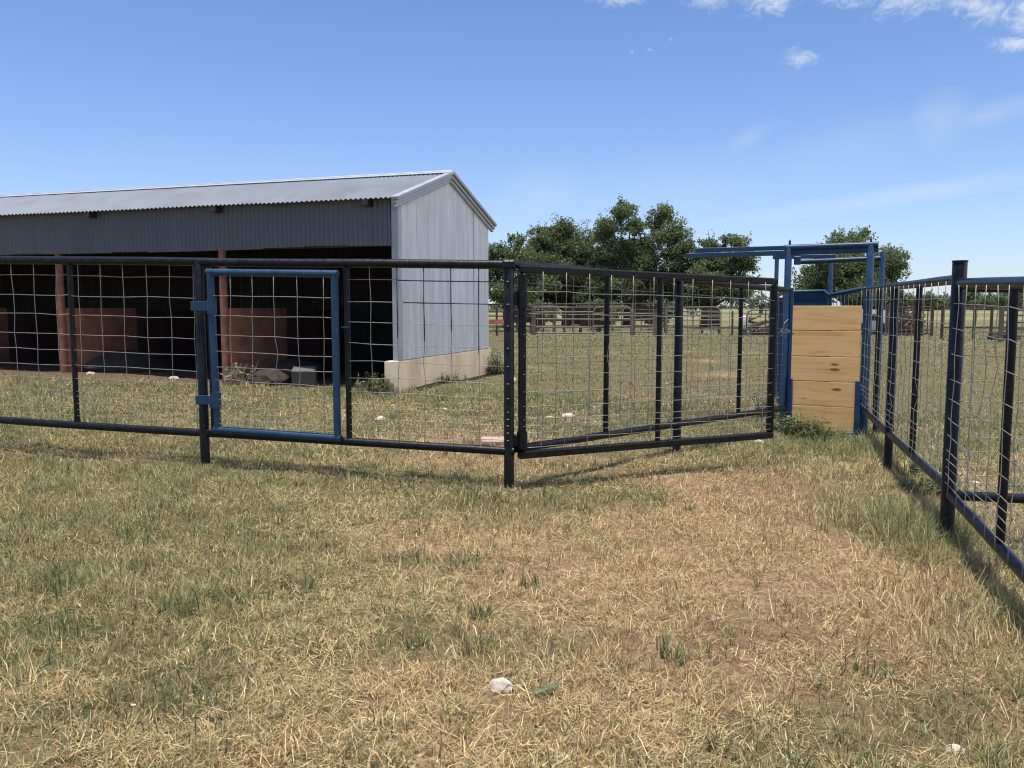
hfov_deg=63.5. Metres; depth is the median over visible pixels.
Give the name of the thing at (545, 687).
leaf
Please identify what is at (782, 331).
twine
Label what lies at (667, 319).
tube gate
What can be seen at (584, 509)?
weed
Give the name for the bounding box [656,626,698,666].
weed
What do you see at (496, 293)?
tree
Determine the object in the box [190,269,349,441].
walk gate
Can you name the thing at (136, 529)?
weed
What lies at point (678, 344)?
pipe fence
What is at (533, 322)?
corral fence
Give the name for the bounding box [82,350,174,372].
manure heap
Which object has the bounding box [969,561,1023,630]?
grass
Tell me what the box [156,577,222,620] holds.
weed
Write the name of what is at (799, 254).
stock chute
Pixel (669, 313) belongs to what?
shrub
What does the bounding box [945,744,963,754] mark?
rock
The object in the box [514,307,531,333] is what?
pen panel
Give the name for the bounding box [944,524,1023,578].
grass
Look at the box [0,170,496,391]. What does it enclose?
livestock shed
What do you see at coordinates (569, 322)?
pen panel
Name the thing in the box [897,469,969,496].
weed
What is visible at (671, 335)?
pasture grass
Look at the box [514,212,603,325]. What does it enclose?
tree
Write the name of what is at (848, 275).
tree
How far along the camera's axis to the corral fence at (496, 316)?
29.73 m
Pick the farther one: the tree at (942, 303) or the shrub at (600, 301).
the tree at (942, 303)
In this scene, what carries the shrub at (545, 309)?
on the ground at (634, 644)
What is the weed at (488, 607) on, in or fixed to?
on the ground at (634, 644)
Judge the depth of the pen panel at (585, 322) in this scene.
31.98 m
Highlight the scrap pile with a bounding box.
[747,315,768,334]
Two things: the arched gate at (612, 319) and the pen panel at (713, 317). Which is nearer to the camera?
the arched gate at (612, 319)
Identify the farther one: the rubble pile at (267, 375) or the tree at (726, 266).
the tree at (726, 266)
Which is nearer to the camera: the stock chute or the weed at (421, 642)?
the weed at (421, 642)
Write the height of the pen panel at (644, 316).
1.230 m
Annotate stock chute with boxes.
[686,237,885,436]
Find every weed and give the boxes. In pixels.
[31,560,93,599]
[71,655,244,735]
[107,516,166,542]
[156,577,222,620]
[220,362,257,384]
[355,371,395,393]
[363,473,433,499]
[404,626,427,649]
[438,370,467,382]
[451,481,512,505]
[464,597,492,620]
[485,352,517,374]
[519,561,544,590]
[553,488,613,516]
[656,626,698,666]
[747,391,778,421]
[774,410,827,437]
[790,423,850,442]
[836,434,873,443]
[840,655,896,686]
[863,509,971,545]
[896,455,941,477]
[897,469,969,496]
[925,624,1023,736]
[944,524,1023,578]
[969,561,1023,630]
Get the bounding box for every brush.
[489,301,966,308]
[882,311,926,335]
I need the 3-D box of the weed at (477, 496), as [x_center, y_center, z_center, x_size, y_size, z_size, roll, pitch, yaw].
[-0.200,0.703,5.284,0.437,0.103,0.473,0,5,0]
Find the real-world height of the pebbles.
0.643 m
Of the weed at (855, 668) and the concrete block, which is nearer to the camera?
the weed at (855, 668)
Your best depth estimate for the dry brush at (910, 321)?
30.39 m
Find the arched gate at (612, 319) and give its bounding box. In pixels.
[592,306,631,334]
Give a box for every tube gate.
[665,306,720,334]
[746,309,768,333]
[998,307,1023,341]
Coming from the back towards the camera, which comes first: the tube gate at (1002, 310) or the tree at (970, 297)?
the tree at (970, 297)
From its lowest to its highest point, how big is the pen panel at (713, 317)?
1.150 m
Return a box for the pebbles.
[24,370,1014,707]
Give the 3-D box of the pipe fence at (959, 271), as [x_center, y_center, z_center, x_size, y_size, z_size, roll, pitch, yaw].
[3.130,0.067,6.804,0.092,1.935,4.064,1,6,15]
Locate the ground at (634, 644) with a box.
[0,306,1023,767]
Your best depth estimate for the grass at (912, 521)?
5.02 m
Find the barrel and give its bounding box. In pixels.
[742,316,747,335]
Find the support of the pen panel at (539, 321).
on the ground at (634, 644)
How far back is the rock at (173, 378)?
11.11 m
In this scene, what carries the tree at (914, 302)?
on the ground at (634, 644)
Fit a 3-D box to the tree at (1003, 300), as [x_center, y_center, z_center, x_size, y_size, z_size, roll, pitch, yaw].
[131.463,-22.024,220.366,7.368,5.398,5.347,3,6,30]
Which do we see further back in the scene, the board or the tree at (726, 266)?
the tree at (726, 266)
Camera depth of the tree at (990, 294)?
240.54 m
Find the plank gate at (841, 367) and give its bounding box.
[791,306,861,435]
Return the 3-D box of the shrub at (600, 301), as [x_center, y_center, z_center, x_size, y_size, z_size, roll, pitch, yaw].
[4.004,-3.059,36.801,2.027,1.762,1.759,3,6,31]
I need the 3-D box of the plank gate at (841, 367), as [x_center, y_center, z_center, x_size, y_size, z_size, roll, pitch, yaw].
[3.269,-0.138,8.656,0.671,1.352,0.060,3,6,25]
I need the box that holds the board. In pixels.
[489,319,503,323]
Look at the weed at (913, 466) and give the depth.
6.86 m
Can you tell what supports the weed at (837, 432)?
on the ground at (634, 644)
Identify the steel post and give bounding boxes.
[731,311,733,335]
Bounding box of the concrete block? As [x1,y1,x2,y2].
[291,366,316,386]
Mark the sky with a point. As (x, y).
(778, 121)
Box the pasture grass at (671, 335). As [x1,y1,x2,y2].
[0,325,1023,493]
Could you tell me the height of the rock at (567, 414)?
0.091 m
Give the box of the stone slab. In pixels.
[480,436,503,444]
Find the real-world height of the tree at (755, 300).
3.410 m
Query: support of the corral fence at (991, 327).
on the ground at (634, 644)
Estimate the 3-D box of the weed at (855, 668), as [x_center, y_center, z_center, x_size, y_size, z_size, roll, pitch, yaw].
[1.355,1.081,3.162,0.213,0.089,0.211,0,5,0]
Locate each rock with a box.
[169,376,178,379]
[488,677,512,693]
[562,413,574,417]
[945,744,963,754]
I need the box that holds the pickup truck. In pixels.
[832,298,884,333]
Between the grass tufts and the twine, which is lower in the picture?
the grass tufts
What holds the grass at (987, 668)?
on the ground at (634, 644)
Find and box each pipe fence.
[0,256,514,490]
[514,260,789,452]
[860,260,968,543]
[945,276,1023,583]
[956,289,1023,502]
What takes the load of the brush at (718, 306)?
on the ground at (634, 644)
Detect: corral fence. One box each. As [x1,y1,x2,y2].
[489,303,596,331]
[489,308,530,335]
[531,307,592,334]
[597,303,666,331]
[630,311,656,336]
[885,306,933,336]
[940,308,1023,339]
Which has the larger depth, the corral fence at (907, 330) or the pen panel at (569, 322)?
the pen panel at (569, 322)
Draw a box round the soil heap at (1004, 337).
[987,331,1020,339]
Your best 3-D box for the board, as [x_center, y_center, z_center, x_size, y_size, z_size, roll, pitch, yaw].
[-0.617,-2.184,29.123,0.850,0.188,0.040,0,5,0]
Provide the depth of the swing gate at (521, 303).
6.06 m
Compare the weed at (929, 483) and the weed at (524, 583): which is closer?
the weed at (524, 583)
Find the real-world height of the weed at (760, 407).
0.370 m
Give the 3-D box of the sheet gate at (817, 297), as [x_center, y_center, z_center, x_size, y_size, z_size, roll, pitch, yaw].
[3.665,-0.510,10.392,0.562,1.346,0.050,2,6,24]
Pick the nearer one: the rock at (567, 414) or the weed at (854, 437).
the weed at (854, 437)
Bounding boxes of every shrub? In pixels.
[528,296,559,329]
[581,296,623,329]
[640,298,674,325]
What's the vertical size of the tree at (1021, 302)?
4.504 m
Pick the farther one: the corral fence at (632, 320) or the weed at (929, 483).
the corral fence at (632, 320)
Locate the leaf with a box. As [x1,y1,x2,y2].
[530,683,563,695]
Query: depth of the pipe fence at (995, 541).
3.86 m
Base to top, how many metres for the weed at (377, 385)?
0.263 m
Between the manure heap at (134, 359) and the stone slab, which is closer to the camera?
the stone slab
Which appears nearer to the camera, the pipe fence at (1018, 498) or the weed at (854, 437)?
the pipe fence at (1018, 498)
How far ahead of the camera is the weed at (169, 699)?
2.68 m
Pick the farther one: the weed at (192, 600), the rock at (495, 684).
the weed at (192, 600)
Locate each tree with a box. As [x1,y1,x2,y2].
[488,231,547,324]
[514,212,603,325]
[576,193,696,324]
[674,230,761,327]
[748,291,769,312]
[791,225,915,328]
[906,293,926,309]
[922,290,947,309]
[946,292,983,307]
[970,294,997,307]
[986,293,1001,307]
[993,293,1007,307]
[999,293,1022,299]
[1019,295,1022,307]
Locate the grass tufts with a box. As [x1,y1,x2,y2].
[0,394,1023,767]
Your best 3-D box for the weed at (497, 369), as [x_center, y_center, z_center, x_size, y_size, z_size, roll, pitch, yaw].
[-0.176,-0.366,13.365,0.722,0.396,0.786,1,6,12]
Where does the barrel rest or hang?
on the ground at (634, 644)
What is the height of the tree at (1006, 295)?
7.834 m
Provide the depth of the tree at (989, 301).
212.61 m
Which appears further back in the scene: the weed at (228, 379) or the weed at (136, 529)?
the weed at (228, 379)
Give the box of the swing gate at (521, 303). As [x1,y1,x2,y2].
[514,265,777,458]
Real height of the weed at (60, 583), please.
0.146 m
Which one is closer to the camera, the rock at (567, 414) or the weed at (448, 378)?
the rock at (567, 414)
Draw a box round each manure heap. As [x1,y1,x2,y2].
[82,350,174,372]
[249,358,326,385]
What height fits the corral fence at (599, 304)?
1.416 m
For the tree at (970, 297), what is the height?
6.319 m
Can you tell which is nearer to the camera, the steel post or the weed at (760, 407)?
the weed at (760, 407)
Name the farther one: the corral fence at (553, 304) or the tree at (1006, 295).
the tree at (1006, 295)
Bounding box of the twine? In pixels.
[776,320,789,337]
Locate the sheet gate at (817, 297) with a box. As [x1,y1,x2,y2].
[783,289,828,381]
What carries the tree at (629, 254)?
on the ground at (634, 644)
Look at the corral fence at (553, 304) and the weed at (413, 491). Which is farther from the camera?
the corral fence at (553, 304)
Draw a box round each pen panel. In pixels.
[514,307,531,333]
[536,308,543,332]
[563,305,580,331]
[580,306,600,333]
[633,305,656,332]
[701,307,719,333]
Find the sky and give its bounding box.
[0,0,1023,305]
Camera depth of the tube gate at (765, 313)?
29.86 m
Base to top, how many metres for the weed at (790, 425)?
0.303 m

